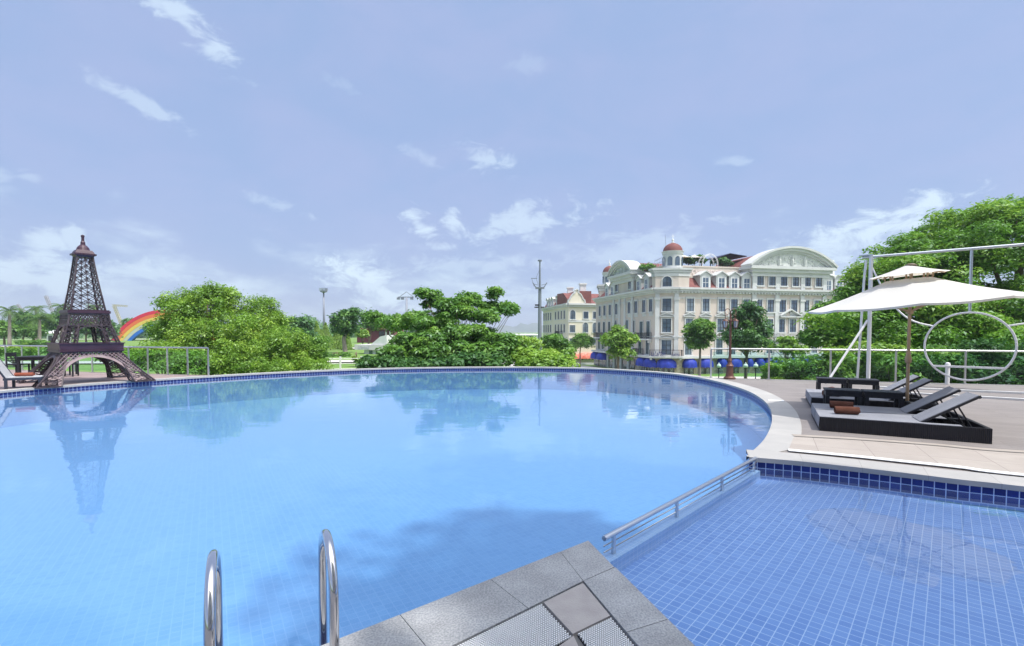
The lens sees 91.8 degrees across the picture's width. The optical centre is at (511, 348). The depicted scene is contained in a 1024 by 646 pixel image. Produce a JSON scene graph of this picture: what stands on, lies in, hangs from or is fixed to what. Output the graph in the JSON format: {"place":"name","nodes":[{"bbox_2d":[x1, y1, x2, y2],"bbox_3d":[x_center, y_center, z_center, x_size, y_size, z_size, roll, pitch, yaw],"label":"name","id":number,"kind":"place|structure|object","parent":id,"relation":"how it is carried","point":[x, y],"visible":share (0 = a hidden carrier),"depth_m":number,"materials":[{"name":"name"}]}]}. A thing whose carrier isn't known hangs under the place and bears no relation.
{"place":"outdoors","nodes":[
{"label":"outdoors","id":0,"kind":"place"},
{"bbox_2d":[0,369,205,389],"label":"timber deck","id":1,"kind":"structure","parent":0,"point":[86,377],"depth_m":16.94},
{"bbox_2d":[5,352,29,372],"bbox_3d":[-17.560,0.567,17.631,0.440,0.860,0.440,0,2,-10],"label":"dining chair","id":2,"kind":"object","parent":1,"relation":"on","point":[9,355],"visible":0.7,"depth_m":17.64,"materials":[{"name":"wicker"}]},
{"bbox_2d":[0,359,47,388],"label":"deck chaise","id":3,"kind":"object","parent":1,"relation":"on","point":[6,374],"visible":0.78,"depth_m":14.07,"materials":[{"name":"grey"}]},
{"bbox_2d":[14,355,65,376],"bbox_3d":[-16.710,0.629,17.633,1.100,0.735,0.900,-1,2,-15],"label":"dining table","id":4,"kind":"object","parent":1,"relation":"on","point":[31,358],"visible":0.41,"depth_m":17.21,"materials":[{"name":"wicker"}]},
{"bbox_2d":[16,235,155,388],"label":"lattice tower","id":5,"kind":"structure","parent":1,"relation":"on","point":[106,347],"depth_m":15.63,"materials":[{"name":"metal"}]},
{"bbox_2d":[0,345,210,375],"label":"glass railing","id":6,"kind":"object","parent":1,"relation":"on","point":[128,347],"visible":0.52,"depth_m":18.62,"materials":[{"name":"clear glass"}]},
{"bbox_2d":[3,360,352,363],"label":"park path","id":7,"kind":"structure","parent":0,"point":[36,362],"depth_m":45.14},
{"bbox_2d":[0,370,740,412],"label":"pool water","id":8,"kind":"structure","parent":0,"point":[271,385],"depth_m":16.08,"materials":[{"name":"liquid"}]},
{"bbox_2d":[0,389,761,645],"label":"pool floor","id":9,"kind":"structure","parent":0,"point":[116,529],"depth_m":7.72,"materials":[{"name":"liquid"}]},
{"bbox_2d":[0,385,771,440],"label":"pool lower wall","id":10,"kind":"structure","parent":9,"relation":"on","point":[753,416],"depth_m":15.92,"materials":[{"name":"tile"}]},
{"bbox_2d":[0,368,771,419],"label":"pool wall","id":11,"kind":"structure","parent":10,"relation":"on","point":[757,401],"depth_m":17.98,"materials":[{"name":"blue tile"}]},
{"bbox_2d":[329,323,542,331],"bbox_3d":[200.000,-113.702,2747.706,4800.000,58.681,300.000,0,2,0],"label":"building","id":12,"kind":"structure","parent":0,"point":[522,327],"depth_m":2677.26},
{"bbox_2d":[0,332,954,490],"bbox_3d":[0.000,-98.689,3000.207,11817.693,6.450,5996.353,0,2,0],"label":"ground","id":13,"kind":"structure","parent":0,"point":[97,367],"depth_m":67.09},
{"bbox_2d":[0,319,23,344],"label":"park tree","id":14,"kind":"object","parent":13,"relation":"on","point":[4,330],"visible":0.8,"depth_m":99.67,"materials":[{"name":"green plant"}]},
{"bbox_2d":[0,305,28,344],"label":"palm tree","id":15,"kind":"object","parent":13,"relation":"on","point":[9,314],"visible":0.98,"depth_m":94.74,"materials":[{"name":"green plant"}]},
{"bbox_2d":[0,343,41,366],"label":"park shrub","id":16,"kind":"object","parent":13,"relation":"on","point":[29,351],"visible":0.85,"depth_m":39.62,"materials":[{"name":"green plant"}]},
{"bbox_2d":[7,310,42,339],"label":"park tree","id":17,"kind":"object","parent":13,"relation":"on","point":[21,321],"visible":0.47,"depth_m":103.35,"materials":[{"name":"green plant"}]},
{"bbox_2d":[14,339,49,344],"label":"park shrub","id":18,"kind":"object","parent":13,"relation":"on","point":[33,342],"visible":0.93,"depth_m":81.25,"materials":[{"name":"green plant"}]},
{"bbox_2d":[17,322,48,339],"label":"park tree","id":19,"kind":"object","parent":13,"relation":"on","point":[28,333],"visible":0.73,"depth_m":98.98,"materials":[{"name":"green plant"}]},
{"bbox_2d":[20,312,57,339],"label":"palm tree","id":20,"kind":"object","parent":13,"relation":"on","point":[39,322],"visible":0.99,"depth_m":87.72,"materials":[{"name":"green plant"}]},
{"bbox_2d":[41,311,59,334],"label":"park tree","id":21,"kind":"object","parent":13,"relation":"on","point":[51,326],"visible":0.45,"depth_m":108.56,"materials":[{"name":"green plant"}]},
{"bbox_2d":[112,310,213,340],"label":"rainbow arch","id":22,"kind":"structure","parent":13,"relation":"on","point":[131,330],"depth_m":164.84,"materials":[{"name":"multicoloured"}]},
{"bbox_2d":[126,340,223,374],"bbox_3d":[-16.634,0.917,23.779,6.366,2.806,2.940,1,2,25],"label":"leafy shrub","id":23,"kind":"object","parent":13,"relation":"on","point":[177,361],"visible":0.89,"depth_m":22.67,"materials":[{"name":"green plant"}]},
{"bbox_2d":[138,277,277,355],"bbox_3d":[-16.221,-0.776,26.171,7.449,6.024,5.272,0,2,0],"label":"leafy tree","id":24,"kind":"object","parent":13,"relation":"on","point":[190,324],"visible":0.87,"depth_m":25.69,"materials":[{"name":"green plant"}]},
{"bbox_2d":[0,313,465,338],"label":"wood","id":25,"kind":"object","parent":13,"relation":"on","point":[143,335],"visible":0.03,"depth_m":278.87,"materials":[{"name":"green plant"}]},
{"bbox_2d":[222,293,295,372],"bbox_3d":[-14.170,-0.474,27.687,3.929,5.314,3.932,1,2,32],"label":"leafy tree","id":26,"kind":"object","parent":13,"relation":"on","point":[262,310],"visible":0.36,"depth_m":28.07,"materials":[{"name":"green plant"}]},
{"bbox_2d":[193,324,334,374],"bbox_3d":[-12.199,0.502,24.942,6.604,3.555,4.871,0,2,0],"label":"leafy shrub","id":27,"kind":"object","parent":13,"relation":"on","point":[275,351],"visible":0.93,"depth_m":24.22,"materials":[{"name":"green plant"}]},
{"bbox_2d":[280,316,318,338],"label":"park tree","id":28,"kind":"object","parent":13,"relation":"on","point":[306,324],"visible":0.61,"depth_m":69.16,"materials":[{"name":"green plant"}]},
{"bbox_2d":[307,334,332,367],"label":"leafy shrub","id":29,"kind":"object","parent":13,"relation":"on","point":[320,340],"visible":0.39,"depth_m":26.20,"materials":[{"name":"green plant"}]},
{"bbox_2d":[326,307,362,352],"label":"park tree","id":30,"kind":"object","parent":13,"relation":"on","point":[344,322],"visible":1,"depth_m":65.30,"materials":[{"name":"green plant"}]},
{"bbox_2d":[358,307,390,343],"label":"park tree","id":31,"kind":"object","parent":13,"relation":"on","point":[370,326],"visible":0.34,"depth_m":94.48,"materials":[{"name":"green plant"}]},
{"bbox_2d":[355,335,397,353],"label":"white kiosk","id":32,"kind":"object","parent":13,"relation":"on","point":[381,341],"visible":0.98,"depth_m":61.73,"materials":[{"name":"paint"}]},
{"bbox_2d":[357,328,403,342],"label":"maroon hall","id":33,"kind":"structure","parent":13,"relation":"on","point":[376,334],"depth_m":129.49,"materials":[{"name":"red glass"}]},
{"bbox_2d":[355,354,426,368],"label":"leafy shrub","id":34,"kind":"object","parent":13,"relation":"on","point":[380,361],"visible":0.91,"depth_m":24.23,"materials":[{"name":"green plant"}]},
{"bbox_2d":[361,309,460,347],"bbox_3d":[-7.793,0.157,34.849,8.103,5.920,4.178,1,2,24],"label":"almond tree","id":35,"kind":"object","parent":13,"relation":"on","point":[378,318],"visible":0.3,"depth_m":34.40,"materials":[{"name":"green plant"}]},
{"bbox_2d":[370,312,522,362],"bbox_3d":[-3.297,1.304,26.972,7.799,6.585,5.363,0,2,0],"label":"bush","id":36,"kind":"object","parent":13,"relation":"on","point":[432,339],"visible":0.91,"depth_m":26.22,"materials":[{"name":"green plant"}]},
{"bbox_2d":[412,285,520,352],"bbox_3d":[-2.605,0.700,29.144,6.238,8.778,3.614,0,2,11],"label":"almond tree","id":37,"kind":"object","parent":13,"relation":"on","point":[460,307],"visible":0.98,"depth_m":28.51,"materials":[{"name":"green plant"}]},
{"bbox_2d":[419,348,514,366],"bbox_3d":[-2.256,2.770,25.438,4.912,5.609,3.411,0,2,-12],"label":"leafy shrub","id":38,"kind":"object","parent":13,"relation":"on","point":[477,358],"visible":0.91,"depth_m":24.43,"materials":[{"name":"green plant"}]},
{"bbox_2d":[515,334,544,349],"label":"leafy tree","id":39,"kind":"object","parent":13,"relation":"on","point":[533,342],"visible":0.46,"depth_m":42.90,"materials":[{"name":"green plant"}]},
{"bbox_2d":[531,260,546,349],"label":"light mast","id":40,"kind":"object","parent":13,"relation":"on","point":[539,304],"visible":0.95,"depth_m":69.65,"materials":[{"name":"grey metal"}]},
{"bbox_2d":[506,346,579,366],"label":"leafy shrub","id":41,"kind":"object","parent":13,"relation":"on","point":[530,357],"visible":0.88,"depth_m":25.36,"materials":[{"name":"green plant"}]},
{"bbox_2d":[540,333,576,357],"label":"leafy tree","id":42,"kind":"object","parent":13,"relation":"on","point":[561,343],"visible":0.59,"depth_m":45.42,"materials":[{"name":"green plant"}]},
{"bbox_2d":[540,347,576,366],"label":"leafy shrub","id":43,"kind":"object","parent":13,"relation":"on","point":[569,358],"visible":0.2,"depth_m":34.42,"materials":[{"name":"green plant"}]},
{"bbox_2d":[542,283,598,362],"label":"yellow building","id":44,"kind":"structure","parent":13,"relation":"on","point":[570,313],"depth_m":132.93,"materials":[{"name":"beige paint"}]},
{"bbox_2d":[569,331,594,366],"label":"street tree","id":45,"kind":"object","parent":13,"relation":"on","point":[585,340],"visible":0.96,"depth_m":99.39,"materials":[{"name":"green plant"}]},
{"bbox_2d":[598,324,640,368],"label":"street tree","id":46,"kind":"object","parent":13,"relation":"on","point":[618,340],"visible":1,"depth_m":65.21,"materials":[{"name":"green plant"}]},
{"bbox_2d":[681,318,717,375],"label":"street tree","id":47,"kind":"object","parent":13,"relation":"on","point":[699,332],"visible":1,"depth_m":61.51,"materials":[{"name":"green plant"}]},
{"bbox_2d":[590,239,856,373],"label":"corner building","id":48,"kind":"structure","parent":13,"relation":"on","point":[654,309],"depth_m":87.08,"materials":[{"name":"beige paint"}]},
{"bbox_2d":[659,312,673,332],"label":"window","id":49,"kind":"structure","parent":48,"relation":"in","point":[666,323],"depth_m":84.17,"materials":[{"name":"glass"}]},
{"bbox_2d":[661,297,672,315],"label":"window","id":50,"kind":"structure","parent":48,"relation":"in","point":[666,304],"depth_m":84.09,"materials":[{"name":"glass"}]},
{"bbox_2d":[659,334,674,355],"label":"window","id":51,"kind":"structure","parent":48,"relation":"in","point":[665,344],"depth_m":84.33,"materials":[{"name":"glass"}]},
{"bbox_2d":[685,297,695,315],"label":"window","id":52,"kind":"structure","parent":48,"relation":"in","point":[690,303],"depth_m":84.21,"materials":[{"name":"glass"}]},
{"bbox_2d":[701,297,710,315],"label":"window","id":53,"kind":"structure","parent":48,"relation":"in","point":[705,303],"depth_m":84.85,"materials":[{"name":"glass"}]},
{"bbox_2d":[696,253,746,266],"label":"roof pergola","id":54,"kind":"object","parent":48,"relation":"on","point":[731,256],"visible":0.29,"depth_m":92.89,"materials":[{"name":"blue"}]},
{"bbox_2d":[710,256,733,266],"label":"roof plant","id":55,"kind":"object","parent":48,"relation":"on","point":[724,261],"visible":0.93,"depth_m":91.10,"materials":[{"name":"green plant"}]},
{"bbox_2d":[717,297,726,315],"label":"window","id":56,"kind":"structure","parent":48,"relation":"in","point":[721,303],"depth_m":85.51,"materials":[{"name":"glass"}]},
{"bbox_2d":[766,298,775,315],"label":"window","id":57,"kind":"structure","parent":48,"relation":"in","point":[770,304],"depth_m":87.67,"materials":[{"name":"glass"}]},
{"bbox_2d":[788,318,796,332],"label":"window","id":58,"kind":"structure","parent":48,"relation":"in","point":[792,328],"depth_m":88.79,"materials":[{"name":"glass"}]},
{"bbox_2d":[715,300,775,378],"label":"street tree","id":59,"kind":"object","parent":13,"relation":"on","point":[756,331],"visible":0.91,"depth_m":55.19,"materials":[{"name":"green plant"}]},
{"bbox_2d":[759,356,807,379],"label":"garden shrub","id":60,"kind":"object","parent":13,"relation":"on","point":[778,369],"visible":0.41,"depth_m":20.40,"materials":[{"name":"green plant"}]},
{"bbox_2d":[767,334,810,359],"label":"street tree","id":61,"kind":"object","parent":13,"relation":"on","point":[789,342],"visible":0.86,"depth_m":49.64,"materials":[{"name":"green plant"}]},
{"bbox_2d":[782,354,847,379],"bbox_3d":[12.307,2.289,20.335,2.887,4.204,2.468,0,2,0],"label":"garden shrub","id":62,"kind":"object","parent":13,"relation":"on","point":[808,374],"visible":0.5,"depth_m":19.72,"materials":[{"name":"green plant"}]},
{"bbox_2d":[795,293,862,358],"bbox_3d":[26.156,0.827,40.138,5.768,10.746,4.482,1,2,14],"label":"leafy tree","id":63,"kind":"object","parent":13,"relation":"on","point":[818,337],"visible":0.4,"depth_m":39.25,"materials":[{"name":"green plant"}]},
{"bbox_2d":[809,344,865,377],"bbox_3d":[12.980,2.099,19.856,2.523,4.618,1.882,-1,2,-30],"label":"garden shrub","id":64,"kind":"object","parent":13,"relation":"on","point":[848,364],"visible":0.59,"depth_m":19.32,"materials":[{"name":"green plant"}]},
{"bbox_2d":[839,340,931,382],"bbox_3d":[15.061,2.005,20.471,3.372,4.764,4.306,2,3,38],"label":"garden shrub","id":65,"kind":"object","parent":13,"relation":"on","point":[883,363],"visible":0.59,"depth_m":19.42,"materials":[{"name":"green plant"}]},
{"bbox_2d":[793,193,1023,351],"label":"spreading tree","id":66,"kind":"object","parent":13,"relation":"on","point":[999,221],"visible":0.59,"depth_m":30.39,"materials":[{"name":"green plant"}]},
{"bbox_2d":[875,344,980,382],"bbox_3d":[16.715,2.100,19.896,4.713,4.614,3.402,0,2,0],"label":"garden shrub","id":67,"kind":"object","parent":13,"relation":"on","point":[922,365],"visible":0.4,"depth_m":18.92,"materials":[{"name":"green plant"}]},
{"bbox_2d":[931,338,1023,384],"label":"garden shrub","id":68,"kind":"object","parent":13,"relation":"on","point":[982,362],"visible":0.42,"depth_m":18.52,"materials":[{"name":"green plant"}]},
{"bbox_2d":[977,339,1023,384],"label":"garden shrub","id":69,"kind":"object","parent":13,"relation":"on","point":[1018,360],"visible":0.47,"depth_m":18.39,"materials":[{"name":"green plant"}]},
{"bbox_2d":[0,0,1023,327],"label":"sky","id":70,"kind":"structure","parent":0,"point":[371,153],"materials":[{"name":"blue"}]},
{"bbox_2d":[543,604,634,645],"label":"deck","id":71,"kind":"structure","parent":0,"point":[579,642],"depth_m":2.62,"materials":[{"name":"grey"}]},
{"bbox_2d":[203,529,338,645],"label":"pool ladder","id":72,"kind":"object","parent":71,"relation":"attached to","point":[213,617],"visible":1,"depth_m":2.25,"materials":[{"name":"silver metal"}]},
{"bbox_2d":[321,615,424,645],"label":"coping slab","id":73,"kind":"structure","parent":71,"relation":"on","point":[396,631],"depth_m":2.60,"materials":[{"name":"grey stone"}]},
{"bbox_2d":[400,579,527,645],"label":"coping slab","id":74,"kind":"structure","parent":71,"relation":"on","point":[462,616],"depth_m":2.80,"materials":[{"name":"grey stone"}]},
{"bbox_2d":[458,604,570,645],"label":"drain grate","id":75,"kind":"object","parent":71,"relation":"on","point":[539,625],"visible":1,"depth_m":2.64,"materials":[{"name":"grey"}]},
{"bbox_2d":[491,552,582,610],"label":"coping slab","id":76,"kind":"structure","parent":71,"relation":"on","point":[532,585],"depth_m":3.19,"materials":[{"name":"grey stone"}]},
{"bbox_2d":[544,583,609,636],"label":"paving slab","id":77,"kind":"structure","parent":71,"relation":"on","point":[575,611],"depth_m":2.86,"materials":[{"name":"stone"}]},
{"bbox_2d":[560,541,613,583],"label":"coping slab","id":78,"kind":"structure","parent":71,"relation":"on","point":[586,560],"depth_m":3.46,"materials":[{"name":"grey stone"}]},
{"bbox_2d":[577,618,633,645],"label":"drain grate","id":79,"kind":"object","parent":71,"relation":"on","point":[608,632],"visible":1,"depth_m":2.61,"materials":[{"name":"grey"}]},
{"bbox_2d":[584,567,667,635],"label":"coping slab","id":80,"kind":"structure","parent":71,"relation":"on","point":[624,601],"depth_m":2.94,"materials":[{"name":"grey stone"}]},
{"bbox_2d":[627,620,694,645],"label":"coping slab","id":81,"kind":"structure","parent":71,"relation":"on","point":[665,633],"depth_m":2.60,"materials":[{"name":"grey stone"}]},
{"bbox_2d":[620,479,1023,645],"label":"shallow pool floor","id":82,"kind":"structure","parent":0,"point":[762,562],"depth_m":3.86,"materials":[{"name":"tile"}]},
{"bbox_2d":[602,469,759,570],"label":"divider wall","id":83,"kind":"structure","parent":82,"relation":"on","point":[635,548],"depth_m":4.59,"materials":[{"name":"tile"}]},
{"bbox_2d":[602,457,757,554],"bbox_3d":[1.888,1.492,5.030,0.042,0.186,3.382,2,3,44],"label":"divider rail","id":84,"kind":"object","parent":83,"relation":"on","point":[619,530],"visible":1,"depth_m":4.61,"materials":[{"name":"grey metal"}]},
{"bbox_2d":[760,476,1023,511],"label":"shallow pool lower wall","id":85,"kind":"structure","parent":82,"relation":"on","point":[902,494],"depth_m":5.66,"materials":[{"name":"tile"}]},
{"bbox_2d":[749,462,1023,507],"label":"shallow pool wall","id":86,"kind":"structure","parent":85,"relation":"on","point":[1002,497],"depth_m":5.67,"materials":[{"name":"blue tile"}]},
{"bbox_2d":[717,378,1023,476],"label":"timber deck","id":87,"kind":"structure","parent":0,"point":[1003,420],"depth_m":10.10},
{"bbox_2d":[722,308,738,379],"bbox_3d":[7.355,-0.163,16.725,0.552,2.383,0.377,0,2,12],"label":"lamp post","id":88,"kind":"object","parent":87,"relation":"on","point":[729,371],"visible":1,"depth_m":16.68,"materials":[{"name":"metal"}]},
{"bbox_2d":[816,377,846,388],"bbox_3d":[7.754,0.952,12.057,0.600,0.480,0.440,1,2,27],"label":"side table","id":89,"kind":"object","parent":87,"relation":"on","point":[834,380],"visible":0.61,"depth_m":11.90,"materials":[{"name":"wicker"}]},
{"bbox_2d":[823,387,862,405],"bbox_3d":[6.463,1.034,9.715,0.600,0.480,0.440,1,2,27],"label":"side table","id":90,"kind":"object","parent":87,"relation":"on","point":[856,394],"visible":0.67,"depth_m":9.57,"materials":[{"name":"wicker"}]},
{"bbox_2d":[846,378,879,389],"bbox_3d":[8.310,0.962,11.770,0.600,0.480,0.440,1,2,27],"label":"side table","id":91,"kind":"object","parent":87,"relation":"on","point":[874,383],"visible":0.51,"depth_m":11.63,"materials":[{"name":"wicker"}]},
{"bbox_2d":[805,374,923,401],"bbox_3d":[7.789,0.890,11.049,2.112,0.674,0.860,1,2,27],"label":"sun lounger","id":92,"kind":"object","parent":87,"relation":"on","point":[900,383],"visible":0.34,"depth_m":10.78,"materials":[{"name":"black wicker"}]},
{"bbox_2d":[709,348,1023,383],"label":"railing","id":93,"kind":"object","parent":87,"relation":"on","point":[895,369],"visible":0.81,"depth_m":15.84,"materials":[{"name":"grey metal"}]},
{"bbox_2d":[808,378,936,409],"bbox_3d":[7.387,0.917,10.271,2.112,0.674,0.860,1,2,27],"label":"sun lounger","id":94,"kind":"object","parent":87,"relation":"on","point":[818,398],"visible":0.46,"depth_m":10.00,"materials":[{"name":"black wicker"}]},
{"bbox_2d":[861,389,903,407],"bbox_3d":[7.019,1.044,9.428,0.600,0.480,0.440,1,2,27],"label":"side table","id":95,"kind":"object","parent":87,"relation":"on","point":[895,395],"visible":0.59,"depth_m":9.30,"materials":[{"name":"wicker"}]},
{"bbox_2d":[746,450,1023,491],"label":"shallow pool coping","id":96,"kind":"object","parent":87,"relation":"on","point":[1004,482],"visible":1,"depth_m":5.75,"materials":[{"name":"stone"}]},
{"bbox_2d":[811,386,968,420],"bbox_3d":[6.512,0.972,8.711,2.112,0.674,0.860,1,2,27],"label":"sun lounger","id":97,"kind":"object","parent":87,"relation":"on","point":[915,408],"visible":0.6,"depth_m":8.50,"materials":[{"name":"fabric"}]},
{"bbox_2d":[829,401,853,407],"bbox_3d":[5.910,1.008,8.905,0.366,0.126,0.129,1,2,25],"label":"rolled towel","id":98,"kind":"object","parent":97,"relation":"on","point":[832,404],"visible":0.91,"depth_m":8.87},
{"bbox_2d":[814,392,992,443],"bbox_3d":[6.110,0.999,7.932,2.112,0.674,0.860,1,2,27],"label":"sun lounger","id":99,"kind":"object","parent":87,"relation":"on","point":[929,423],"visible":0.98,"depth_m":7.62,"materials":[{"name":"black wicker"}]},
{"bbox_2d":[834,406,860,413],"bbox_3d":[5.588,1.030,8.282,0.366,0.126,0.129,1,2,17],"label":"rolled towel","id":100,"kind":"object","parent":99,"relation":"on","point":[845,410],"visible":1,"depth_m":8.24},
{"bbox_2d":[788,449,1023,475],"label":"drain strip","id":101,"kind":"object","parent":87,"relation":"on","point":[922,463],"visible":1,"depth_m":6.02,"materials":[{"name":"stone"}]},
{"bbox_2d":[789,436,1023,472],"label":"stone paving","id":102,"kind":"structure","parent":87,"relation":"on","point":[997,460],"depth_m":6.55,"materials":[{"name":"stone"}]},
{"bbox_2d":[792,434,1023,451],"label":"paving border","id":103,"kind":"object","parent":87,"relation":"on","point":[910,442],"visible":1,"depth_m":7.11,"materials":[{"name":"stone"}]},
{"bbox_2d":[808,263,1023,405],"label":"parasol","id":104,"kind":"object","parent":87,"relation":"on","point":[910,292],"visible":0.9,"depth_m":8.61,"materials":[{"name":"beige fabric"}]},
{"bbox_2d":[825,243,1023,383],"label":"swing frame","id":105,"kind":"object","parent":87,"relation":"on","point":[868,321],"visible":0.77,"depth_m":15.28,"materials":[{"name":"white paint"}]},
{"bbox_2d":[873,250,1023,380],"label":"ring swing","id":106,"kind":"object","parent":105,"relation":"hanging from","point":[968,312],"visible":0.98,"depth_m":13.77,"materials":[{"name":"white paint"}]},
{"bbox_2d":[880,386,1023,393],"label":"deck step","id":107,"kind":"object","parent":87,"relation":"on","point":[1004,392],"visible":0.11,"depth_m":13.09,"materials":[{"name":"white paint"}]},
{"bbox_2d":[909,392,1023,400],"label":"deck step","id":108,"kind":"object","parent":87,"relation":"on","point":[1003,398],"depth_m":11.78,"materials":[{"name":"white paint"}]},
{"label":"podium wall","id":109,"kind":"structure","parent":0,"visible":0},
{"bbox_2d":[0,366,801,459],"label":"pool coping","id":110,"kind":"object","parent":109,"relation":"on","point":[785,425],"visible":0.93,"depth_m":13.34,"materials":[{"name":"stone"}]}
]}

